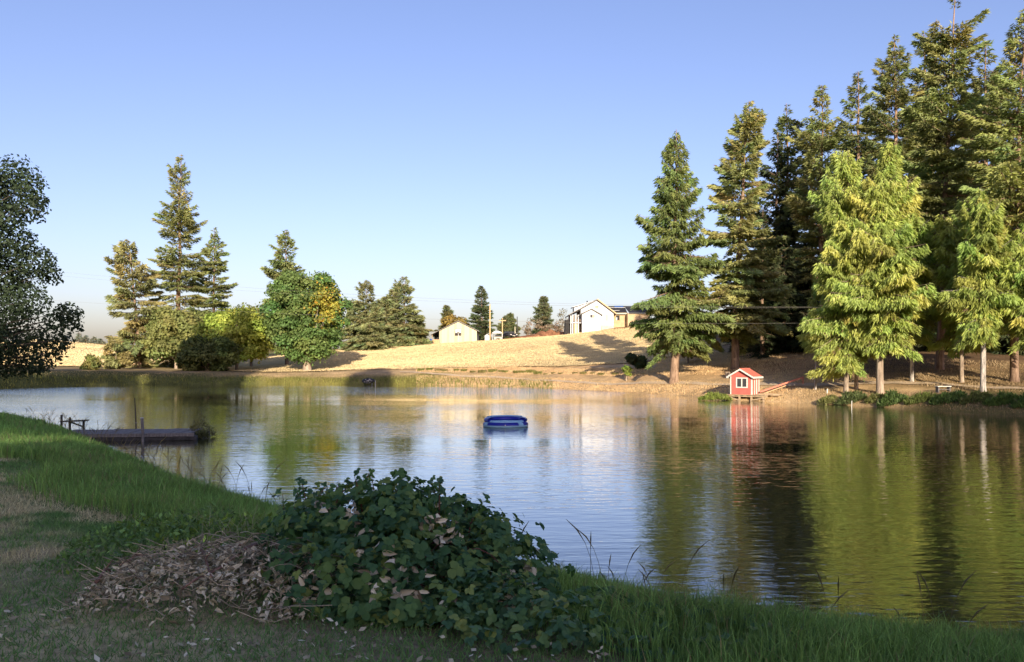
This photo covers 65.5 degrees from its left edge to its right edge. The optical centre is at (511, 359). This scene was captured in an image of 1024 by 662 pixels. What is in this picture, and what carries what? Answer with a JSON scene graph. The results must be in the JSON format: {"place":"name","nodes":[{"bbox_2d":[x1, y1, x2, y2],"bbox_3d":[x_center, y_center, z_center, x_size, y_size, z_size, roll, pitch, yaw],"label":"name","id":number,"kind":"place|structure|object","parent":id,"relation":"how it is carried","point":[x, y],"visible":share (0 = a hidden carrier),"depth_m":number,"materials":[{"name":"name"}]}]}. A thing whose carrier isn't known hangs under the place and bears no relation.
{"place":"outdoors","nodes":[
{"label":"outdoors","id":0,"kind":"place"},
{"bbox_2d":[3,339,162,366],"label":"hill field","id":1,"kind":"structure","parent":0,"point":[93,349],"depth_m":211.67,"materials":[{"name":"dry grass"},{"name":"straw"}]},
{"bbox_2d":[0,370,553,388],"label":"bank grass","id":2,"kind":"structure","parent":0,"point":[357,380],"depth_m":90.03,"materials":[{"name":"green plant"}]},
{"bbox_2d":[164,327,729,371],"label":"straw field","id":3,"kind":"structure","parent":0,"point":[281,361],"depth_m":113.79,"materials":[{"name":"beige plant"}]},
{"bbox_2d":[186,227,238,365],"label":"fir tree","id":4,"kind":"object","parent":3,"relation":"on","point":[220,295],"visible":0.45,"depth_m":118.31,"materials":[{"name":"green plant"}]},
{"bbox_2d":[260,229,309,364],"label":"fir tree","id":5,"kind":"object","parent":3,"relation":"on","point":[280,264],"visible":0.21,"depth_m":119.91,"materials":[{"name":"green plant"}]},
{"bbox_2d":[340,298,365,349],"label":"fir tree","id":6,"kind":"object","parent":3,"relation":"on","point":[350,334],"visible":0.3,"depth_m":148.73,"materials":[{"name":"green plant"}]},
{"bbox_2d":[342,280,389,350],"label":"fir tree","id":7,"kind":"object","parent":3,"relation":"on","point":[364,307],"visible":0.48,"depth_m":145.03,"materials":[{"name":"green plant"}]},
{"bbox_2d":[354,306,398,350],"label":"fir tree","id":8,"kind":"object","parent":3,"relation":"on","point":[373,339],"visible":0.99,"depth_m":141.72,"materials":[{"name":"green plant"}]},
{"bbox_2d":[380,296,405,346],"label":"fir tree","id":9,"kind":"object","parent":3,"relation":"on","point":[387,303],"visible":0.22,"depth_m":147.81,"materials":[{"name":"green plant"}]},
{"bbox_2d":[385,276,433,346],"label":"fir tree","id":10,"kind":"object","parent":3,"relation":"on","point":[409,311],"visible":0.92,"depth_m":145.85,"materials":[{"name":"green plant"}]},
{"bbox_2d":[0,384,1023,636],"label":"pond water","id":11,"kind":"structure","parent":0,"point":[876,510],"depth_m":20.29,"materials":[{"name":"blue liquid"}]},
{"bbox_2d":[72,428,209,441],"bbox_3d":[-13.444,2.741,28.352,4.711,0.402,2.128,0,0,-7],"label":"floating dock","id":12,"kind":"object","parent":11,"relation":"on","point":[175,434],"visible":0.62,"depth_m":27.53,"materials":[{"name":"grey wood"}]},
{"bbox_2d":[140,417,143,441],"bbox_3d":[-12.582,2.885,27.098,0.132,1.830,0.111,0,0,9],"label":"mooring post","id":13,"kind":"object","parent":11,"relation":"in","point":[142,429],"visible":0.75,"depth_m":27.06,"materials":[{"name":"grey wood"}]},
{"bbox_2d":[483,415,527,427],"bbox_3d":[-0.266,2.611,33.384,1.922,0.481,1.801,0,0,-8],"label":"inflatable float","id":14,"kind":"object","parent":11,"relation":"on","point":[505,421],"visible":0.94,"depth_m":32.94,"materials":[{"name":"blue plastic"}]},
{"bbox_2d":[0,327,1023,661],"bbox_3d":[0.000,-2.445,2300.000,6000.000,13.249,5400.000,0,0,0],"label":"ground","id":15,"kind":"structure","parent":0,"point":[382,379],"depth_m":8.03,"materials":[{"name":"beige soil"}]},
{"bbox_2d":[0,153,84,380],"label":"oak tree","id":16,"kind":"object","parent":15,"relation":"on","point":[10,350],"visible":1,"depth_m":32.84,"materials":[{"name":"green plant"}]},
{"bbox_2d":[60,415,88,428],"bbox_3d":[-17.323,2.890,31.460,1.083,1.421,0.330,0,0,0],"label":"pier stub","id":17,"kind":"object","parent":15,"relation":"on","point":[73,421],"visible":0.46,"depth_m":31.47,"materials":[{"name":"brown wood"}]},
{"bbox_2d":[79,354,101,369],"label":"shrub","id":18,"kind":"object","parent":15,"relation":"on","point":[92,362],"visible":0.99,"depth_m":95.17,"materials":[{"name":"green plant"}]},
{"bbox_2d":[101,341,133,368],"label":"shrub","id":19,"kind":"object","parent":15,"relation":"on","point":[121,357],"visible":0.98,"depth_m":102.24,"materials":[{"name":"green plant"}]},
{"bbox_2d":[100,239,169,367],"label":"fir tree","id":20,"kind":"object","parent":15,"relation":"on","point":[134,328],"visible":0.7,"depth_m":112.13,"materials":[{"name":"green plant"}]},
{"bbox_2d":[140,306,204,368],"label":"oak tree","id":21,"kind":"object","parent":15,"relation":"on","point":[171,328],"visible":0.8,"depth_m":106.89,"materials":[{"name":"green plant"}]},
{"bbox_2d":[48,502,304,583],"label":"bank weeds","id":22,"kind":"object","parent":15,"relation":"on","point":[177,526],"visible":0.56,"depth_m":6.73,"materials":[{"name":"green plant"}]},
{"bbox_2d":[147,154,223,367],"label":"spruce tree","id":23,"kind":"object","parent":15,"relation":"on","point":[183,215],"visible":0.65,"depth_m":115.96,"materials":[{"name":"green plant"}]},
{"bbox_2d":[189,412,216,435],"bbox_3d":[-11.287,3.090,28.900,1.205,2.390,0.728,0,0,0],"label":"shore clump","id":24,"kind":"object","parent":15,"relation":"on","point":[199,426],"visible":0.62,"depth_m":28.89,"materials":[{"name":"green plant"}]},
{"bbox_2d":[194,429,211,438],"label":"shore clump","id":25,"kind":"object","parent":15,"relation":"on","point":[201,435],"visible":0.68,"depth_m":28.22,"materials":[{"name":"green plant"}]},
{"bbox_2d":[174,333,244,370],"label":"shrub","id":26,"kind":"object","parent":15,"relation":"on","point":[217,353],"visible":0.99,"depth_m":99.47,"materials":[{"name":"green plant"}]},
{"bbox_2d":[39,531,410,628],"bbox_3d":[-1.889,1.504,5.716,2.550,0.647,1.846,0,0,-24],"label":"leaf pile","id":27,"kind":"object","parent":15,"relation":"on","point":[181,566],"visible":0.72,"depth_m":5.27,"materials":[{"name":"brown plant"}]},
{"bbox_2d":[94,560,114,583],"bbox_3d":[-2.758,1.433,5.452,0.070,0.139,0.305,0,0,-4],"label":"cut cane","id":28,"kind":"object","parent":27,"relation":"on","point":[97,580],"visible":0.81,"depth_m":5.40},
{"bbox_2d":[181,542,256,589],"bbox_3d":[-1.926,1.376,5.341,0.075,0.136,0.742,0,0,18],"label":"cut cane","id":29,"kind":"object","parent":27,"relation":"on","point":[217,568],"visible":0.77,"depth_m":5.32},
{"bbox_2d":[192,305,278,369],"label":"hazel tree","id":30,"kind":"object","parent":15,"relation":"on","point":[248,332],"visible":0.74,"depth_m":103.56,"materials":[{"name":"green plant"}]},
{"bbox_2d":[182,502,300,555],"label":"dry stalks","id":31,"kind":"object","parent":15,"relation":"on","point":[224,530],"visible":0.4,"depth_m":6.85,"materials":[{"name":"brown plant"}]},
{"bbox_2d":[232,302,269,365],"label":"oak tree","id":32,"kind":"object","parent":15,"relation":"on","point":[257,310],"visible":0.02,"depth_m":117.28,"materials":[{"name":"green plant"}]},
{"bbox_2d":[256,270,352,370],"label":"maple tree","id":33,"kind":"object","parent":15,"relation":"on","point":[300,336],"visible":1,"depth_m":101.16,"materials":[{"name":"green plant"}]},
{"bbox_2d":[0,583,609,661],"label":"leaf litter","id":34,"kind":"object","parent":15,"relation":"on","point":[97,658],"visible":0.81,"depth_m":4.60,"materials":[{"name":"brown plant"}]},
{"bbox_2d":[385,287,403,337],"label":"fir tree","id":35,"kind":"object","parent":15,"relation":"on","point":[390,294],"visible":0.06,"depth_m":152.43,"materials":[{"name":"green plant"}]},
{"bbox_2d":[229,467,574,629],"bbox_3d":[-0.819,1.430,6.332,2.692,1.165,2.997,0,0,0],"label":"bramble bush","id":36,"kind":"object","parent":15,"relation":"on","point":[472,541],"visible":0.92,"depth_m":5.80,"materials":[{"name":"green plant"}]},
{"bbox_2d":[406,315,432,344],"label":"fir tree","id":37,"kind":"object","parent":15,"relation":"on","point":[421,339],"visible":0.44,"depth_m":148.74,"materials":[{"name":"green plant"}]},
{"bbox_2d":[431,305,454,336],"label":"fir tree","id":38,"kind":"object","parent":15,"relation":"on","point":[446,311],"visible":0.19,"depth_m":184.36,"materials":[{"name":"green plant"}]},
{"bbox_2d":[0,443,900,661],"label":"lawn grass","id":39,"kind":"structure","parent":15,"relation":"on","point":[30,510],"depth_m":5.04,"materials":[{"name":"green plant"}]},
{"bbox_2d":[441,314,469,326],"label":"autumn tree","id":40,"kind":"object","parent":15,"relation":"on","point":[451,318],"visible":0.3,"depth_m":176.19,"materials":[{"name":"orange plant"}]},
{"bbox_2d":[430,321,481,342],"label":"barn","id":41,"kind":"structure","parent":15,"relation":"on","point":[446,334],"depth_m":154.97,"materials":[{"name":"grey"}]},
{"bbox_2d":[465,285,497,340],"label":"fir tree","id":42,"kind":"object","parent":15,"relation":"on","point":[481,307],"visible":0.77,"depth_m":171.26,"materials":[{"name":"green plant"}]},
{"bbox_2d":[489,304,490,339],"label":"utility pole","id":43,"kind":"object","parent":15,"relation":"on","point":[490,321],"visible":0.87,"depth_m":156.92,"materials":[{"name":"brown wood"}]},
{"bbox_2d":[495,315,512,339],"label":"fir tree","id":44,"kind":"object","parent":15,"relation":"on","point":[506,325],"visible":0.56,"depth_m":189.26,"materials":[{"name":"green plant"}]},
{"bbox_2d":[503,331,516,337],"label":"parked car","id":45,"kind":"object","parent":15,"relation":"on","point":[510,334],"visible":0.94,"depth_m":155.07,"materials":[{"name":"black paint"}]},
{"bbox_2d":[0,410,1023,661],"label":"bank grass","id":46,"kind":"structure","parent":15,"relation":"on","point":[70,458],"depth_m":5.60,"materials":[{"name":"green plant"}]},
{"bbox_2d":[507,312,521,336],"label":"fir tree","id":47,"kind":"object","parent":15,"relation":"on","point":[512,320],"visible":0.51,"depth_m":191.14,"materials":[{"name":"green plant"}]},
{"bbox_2d":[26,409,1023,631],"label":"seed stalks","id":48,"kind":"object","parent":15,"relation":"on","point":[579,532],"visible":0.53,"depth_m":8.30,"materials":[{"name":"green plant"}]},
{"bbox_2d":[521,317,534,334],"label":"bare shrub","id":49,"kind":"object","parent":15,"relation":"on","point":[527,331],"visible":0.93,"depth_m":169.76,"materials":[{"name":"brown plant"}]},
{"bbox_2d":[533,318,544,329],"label":"bare shrub","id":50,"kind":"object","parent":15,"relation":"on","point":[538,323],"visible":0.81,"depth_m":169.72,"materials":[{"name":"brown plant"}]},
{"bbox_2d":[530,295,556,331],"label":"fir tree","id":51,"kind":"object","parent":15,"relation":"on","point":[542,310],"visible":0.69,"depth_m":174.14,"materials":[{"name":"green plant"}]},
{"bbox_2d":[523,329,563,337],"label":"earth mound","id":52,"kind":"object","parent":15,"relation":"on","point":[549,332],"visible":0.54,"depth_m":145.25,"materials":[{"name":"brown soil"}]},
{"bbox_2d":[543,324,562,331],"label":"bare shrub","id":53,"kind":"object","parent":15,"relation":"on","point":[555,327],"visible":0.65,"depth_m":169.57,"materials":[{"name":"brown plant"}]},
{"bbox_2d":[555,308,567,331],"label":"bare shrub","id":54,"kind":"object","parent":15,"relation":"on","point":[562,322],"visible":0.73,"depth_m":169.84,"materials":[{"name":"grey plant"}]},
{"bbox_2d":[451,377,731,396],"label":"bank stones","id":55,"kind":"object","parent":15,"relation":"on","point":[605,385],"visible":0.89,"depth_m":70.87,"materials":[{"name":"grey stone"}]},
{"bbox_2d":[564,298,649,334],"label":"white house","id":56,"kind":"structure","parent":15,"relation":"on","point":[598,316],"depth_m":140.00,"materials":[{"name":"paint"}]},
{"bbox_2d":[413,571,833,661],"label":"grass","id":57,"kind":"structure","parent":15,"relation":"on","point":[546,599],"depth_m":5.00,"materials":[{"name":"green plant"}]},
{"bbox_2d":[621,365,632,380],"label":"shrub","id":58,"kind":"object","parent":15,"relation":"on","point":[626,369],"visible":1,"depth_m":72.86,"materials":[{"name":"green plant"}]},
{"bbox_2d":[624,352,647,368],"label":"shrub","id":59,"kind":"object","parent":15,"relation":"on","point":[639,361],"visible":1,"depth_m":78.48,"materials":[{"name":"green plant"}]},
{"bbox_2d":[628,131,748,384],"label":"spruce tree","id":60,"kind":"object","parent":15,"relation":"on","point":[675,332],"visible":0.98,"depth_m":65.44,"materials":[{"name":"green plant"}]},
{"bbox_2d":[698,390,732,400],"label":"shore clump","id":61,"kind":"object","parent":15,"relation":"on","point":[711,395],"visible":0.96,"depth_m":54.48,"materials":[{"name":"green plant"}]},
{"bbox_2d":[416,351,1023,412],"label":"dry slope grass","id":62,"kind":"structure","parent":15,"relation":"on","point":[757,365],"depth_m":64.60,"materials":[{"name":"brown plant"}]},
{"bbox_2d":[691,101,793,369],"bbox_3d":[18.176,-10.155,65.975,9.890,22.710,8.138,0,0,18],"label":"fir tree","id":63,"kind":"object","parent":15,"relation":"on","point":[740,289],"visible":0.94,"depth_m":64.98,"materials":[{"name":"green plant"}]},
{"bbox_2d":[723,262,778,352],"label":"young fir tree","id":64,"kind":"object","parent":15,"relation":"on","point":[730,340],"visible":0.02,"depth_m":77.83,"materials":[{"name":"green plant"}]},
{"bbox_2d":[727,393,782,400],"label":"hut platform","id":65,"kind":"structure","parent":15,"relation":"on","point":[764,396],"depth_m":53.99,"materials":[{"name":"brown wood"}]},
{"bbox_2d":[726,368,762,394],"bbox_3d":[16.067,1.482,54.988,1.980,1.795,1.670,0,0,40],"label":"red hut","id":66,"kind":"object","parent":65,"relation":"on","point":[744,381],"visible":0.94,"depth_m":54.52,"materials":[{"name":"paint"}]},
{"bbox_2d":[736,377,747,387],"bbox_3d":[15.708,1.580,54.469,0.830,0.710,0.048,0,0,40],"label":"window","id":67,"kind":"structure","parent":66,"relation":"in","point":[740,382],"depth_m":54.45,"materials":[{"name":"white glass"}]},
{"bbox_2d":[742,209,799,358],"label":"dark fir tree","id":68,"kind":"object","parent":15,"relation":"on","point":[767,346],"visible":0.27,"depth_m":71.47,"materials":[{"name":"green plant"}]},
{"bbox_2d":[738,134,812,343],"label":"dark fir tree","id":69,"kind":"object","parent":15,"relation":"on","point":[766,173],"visible":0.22,"depth_m":83.44,"materials":[{"name":"green plant"}]},
{"bbox_2d":[755,246,807,353],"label":"young fir tree","id":70,"kind":"object","parent":15,"relation":"on","point":[788,264],"visible":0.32,"depth_m":73.18,"materials":[{"name":"green plant"}]},
{"bbox_2d":[760,376,803,393],"bbox_3d":[18.860,1.776,55.468,4.146,1.170,0.668,0,0,-25],"label":"red gangway","id":71,"kind":"object","parent":15,"relation":"on","point":[790,381],"visible":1,"depth_m":55.26,"materials":[{"name":"paint"}]},
{"bbox_2d":[755,104,818,322],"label":"fir tree","id":72,"kind":"object","parent":15,"relation":"on","point":[783,123],"visible":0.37,"depth_m":83.35,"materials":[{"name":"green plant"}]},
{"bbox_2d":[787,262,829,353],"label":"young fir tree","id":73,"kind":"object","parent":15,"relation":"on","point":[799,316],"visible":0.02,"depth_m":70.17,"materials":[{"name":"green plant"}]},
{"bbox_2d":[780,85,845,313],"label":"fir tree","id":74,"kind":"object","parent":15,"relation":"on","point":[803,206],"visible":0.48,"depth_m":77.50,"materials":[{"name":"green plant"}]},
{"bbox_2d":[793,124,833,288],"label":"dark fir tree","id":75,"kind":"object","parent":15,"relation":"on","point":[802,165],"visible":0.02,"depth_m":94.78,"materials":[{"name":"green plant"}]},
{"bbox_2d":[806,276,829,389],"bbox_3d":[21.168,-2.280,54.096,2.554,9.453,2.274,0,0,0],"label":"cedar tree","id":76,"kind":"object","parent":15,"relation":"on","point":[815,298],"visible":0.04,"depth_m":53.93,"materials":[{"name":"green plant"}]},
{"bbox_2d":[816,394,839,404],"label":"shore clump","id":77,"kind":"object","parent":15,"relation":"on","point":[827,399],"visible":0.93,"depth_m":49.83,"materials":[{"name":"green plant"}]},
{"bbox_2d":[796,148,898,392],"bbox_3d":[21.678,-5.419,50.888,7.271,16.157,7.515,0,0,0],"label":"cedar tree","id":78,"kind":"object","parent":15,"relation":"on","point":[823,340],"visible":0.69,"depth_m":50.25,"materials":[{"name":"green plant"}]},
{"bbox_2d":[834,389,867,404],"bbox_3d":[21.000,2.351,49.233,2.065,1.100,1.325,0,0,-19],"label":"shore clump","id":79,"kind":"object","parent":15,"relation":"on","point":[855,396],"visible":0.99,"depth_m":49.07,"materials":[{"name":"green plant"}]},
{"bbox_2d":[830,71,881,188],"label":"fir tree","id":80,"kind":"object","parent":15,"relation":"on","point":[849,144],"visible":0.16,"depth_m":81.90,"materials":[{"name":"green plant"}]},
{"bbox_2d":[841,312,875,389],"bbox_3d":[22.650,-3.239,52.188,3.129,11.242,3.189,0,0,34],"label":"cedar tree","id":81,"kind":"object","parent":15,"relation":"on","point":[864,359],"visible":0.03,"depth_m":51.58,"materials":[{"name":"green plant"}]},
{"bbox_2d":[847,123,876,182],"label":"dark fir tree","id":82,"kind":"object","parent":15,"relation":"on","point":[855,157],"visible":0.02,"depth_m":85.35,"materials":[{"name":"green plant"}]},
{"bbox_2d":[863,392,884,403],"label":"shore clump","id":83,"kind":"object","parent":15,"relation":"on","point":[873,398],"visible":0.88,"depth_m":48.09,"materials":[{"name":"green plant"}]},
{"bbox_2d":[823,140,939,393],"bbox_3d":[22.579,-5.511,49.093,6.447,16.109,6.898,0,0,-43],"label":"cedar tree","id":84,"kind":"object","parent":15,"relation":"on","point":[900,303],"visible":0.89,"depth_m":48.45,"materials":[{"name":"green plant"}]},
{"bbox_2d":[876,387,908,406],"bbox_3d":[22.602,2.265,47.165,2.082,1.350,1.360,0,0,0],"label":"shore clump","id":85,"kind":"object","parent":15,"relation":"on","point":[892,396],"visible":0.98,"depth_m":46.97,"materials":[{"name":"green plant"}]},
{"bbox_2d":[854,34,957,211],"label":"fir tree","id":86,"kind":"object","parent":15,"relation":"on","point":[899,96],"visible":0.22,"depth_m":69.60,"materials":[{"name":"green plant"}]},
{"bbox_2d":[903,390,936,404],"bbox_3d":[23.633,2.234,46.200,2.017,1.002,1.323,0,0,0],"label":"shore clump","id":87,"kind":"object","parent":15,"relation":"on","point":[919,397],"visible":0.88,"depth_m":45.95,"materials":[{"name":"green plant"}]},
{"bbox_2d":[896,206,950,381],"bbox_3d":[26.449,-4.358,52.991,4.638,12.473,5.055,0,0,-30],"label":"cedar tree","id":88,"kind":"object","parent":15,"relation":"on","point":[923,235],"visible":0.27,"depth_m":51.72,"materials":[{"name":"green plant"}]},
{"bbox_2d":[892,30,955,227],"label":"fir tree","id":89,"kind":"object","parent":15,"relation":"on","point":[914,77],"visible":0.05,"depth_m":76.06,"materials":[{"name":"green plant"}]},
{"bbox_2d":[914,284,951,351],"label":"young fir tree","id":90,"kind":"object","parent":15,"relation":"on","point":[919,347],"visible":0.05,"depth_m":65.44,"materials":[{"name":"green plant"}]},
{"bbox_2d":[928,389,967,404],"bbox_3d":[24.651,2.121,44.990,2.346,1.001,1.492,0,0,0],"label":"shore clump","id":91,"kind":"object","parent":15,"relation":"on","point":[951,397],"visible":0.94,"depth_m":44.73,"materials":[{"name":"green plant"}]},
{"bbox_2d":[895,0,1023,369],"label":"fir tree","id":92,"kind":"object","parent":15,"relation":"on","point":[933,133],"visible":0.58,"depth_m":54.62,"materials":[{"name":"green plant"}]},
{"bbox_2d":[917,199,1002,382],"bbox_3d":[28.785,-4.195,50.477,5.334,12.163,6.584,0,0,0],"label":"cedar tree","id":93,"kind":"object","parent":15,"relation":"on","point":[952,233],"visible":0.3,"depth_m":50.33,"materials":[{"name":"green plant"}]},
{"bbox_2d":[958,388,993,404],"bbox_3d":[25.557,2.084,43.744,1.948,1.010,1.320,0,0,21],"label":"shore clump","id":94,"kind":"object","parent":15,"relation":"on","point":[976,395],"visible":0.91,"depth_m":43.59,"materials":[{"name":"green plant"}]},
{"bbox_2d":[934,189,1023,391],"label":"cedar tree","id":95,"kind":"object","parent":15,"relation":"on","point":[973,299],"visible":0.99,"depth_m":45.95,"materials":[{"name":"green plant"}]},
{"bbox_2d":[948,40,1017,212],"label":"fir tree","id":96,"kind":"object","parent":15,"relation":"on","point":[976,84],"visible":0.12,"depth_m":69.87,"materials":[{"name":"green plant"}]},
{"bbox_2d":[946,9,1023,381],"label":"fir tree","id":97,"kind":"object","parent":15,"relation":"on","point":[997,189],"visible":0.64,"depth_m":49.38,"materials":[{"name":"green plant"}]},
{"bbox_2d":[981,390,1018,406],"bbox_3d":[26.200,2.091,42.623,2.268,1.016,1.416,0,0,0],"label":"shore clump","id":98,"kind":"object","parent":15,"relation":"on","point":[1003,398],"visible":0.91,"depth_m":42.35,"materials":[{"name":"green plant"}]},
{"bbox_2d":[986,327,1023,354],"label":"young fir tree","id":99,"kind":"object","parent":15,"relation":"on","point":[1004,349],"visible":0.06,"depth_m":60.43,"materials":[{"name":"green plant"}]},
{"bbox_2d":[997,218,1023,354],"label":"cedar tree","id":100,"kind":"object","parent":15,"relation":"on","point":[1016,276],"visible":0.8,"depth_m":45.65,"materials":[{"name":"green plant"}]},
{"bbox_2d":[1008,392,1023,408],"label":"shore clump","id":101,"kind":"object","parent":15,"relation":"on","point":[1018,402],"visible":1,"depth_m":41.37,"materials":[{"name":"green plant"}]},
{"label":"utility pole","id":102,"kind":"object","parent":15,"relation":"on","visible":0},
{"bbox_2d":[27,298,591,322],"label":"overhead cable","id":103,"kind":"object","parent":102,"relation":"attached to","point":[355,316],"visible":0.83,"depth_m":69.38,"materials":[{"name":"black rubber"}]},
{"bbox_2d":[65,272,723,306],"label":"overhead cable","id":104,"kind":"object","parent":102,"relation":"attached to","point":[454,299],"visible":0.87,"depth_m":65.50,"materials":[{"name":"black rubber"}]},
{"bbox_2d":[67,276,820,307],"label":"overhead cable","id":105,"kind":"object","parent":102,"relation":"attached to","point":[464,302],"visible":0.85,"depth_m":65.02,"materials":[{"name":"black rubber"}]},
{"bbox_2d":[0,0,1023,348],"label":"sky","id":106,"kind":"structure","parent":0,"point":[512,149],"materials":[{"name":"blue"}]},
{"bbox_2d":[400,371,1023,388],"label":"gravel path","id":107,"kind":"structure","parent":0,"point":[789,384],"depth_m":58.55,"materials":[{"name":"beige gravel"}]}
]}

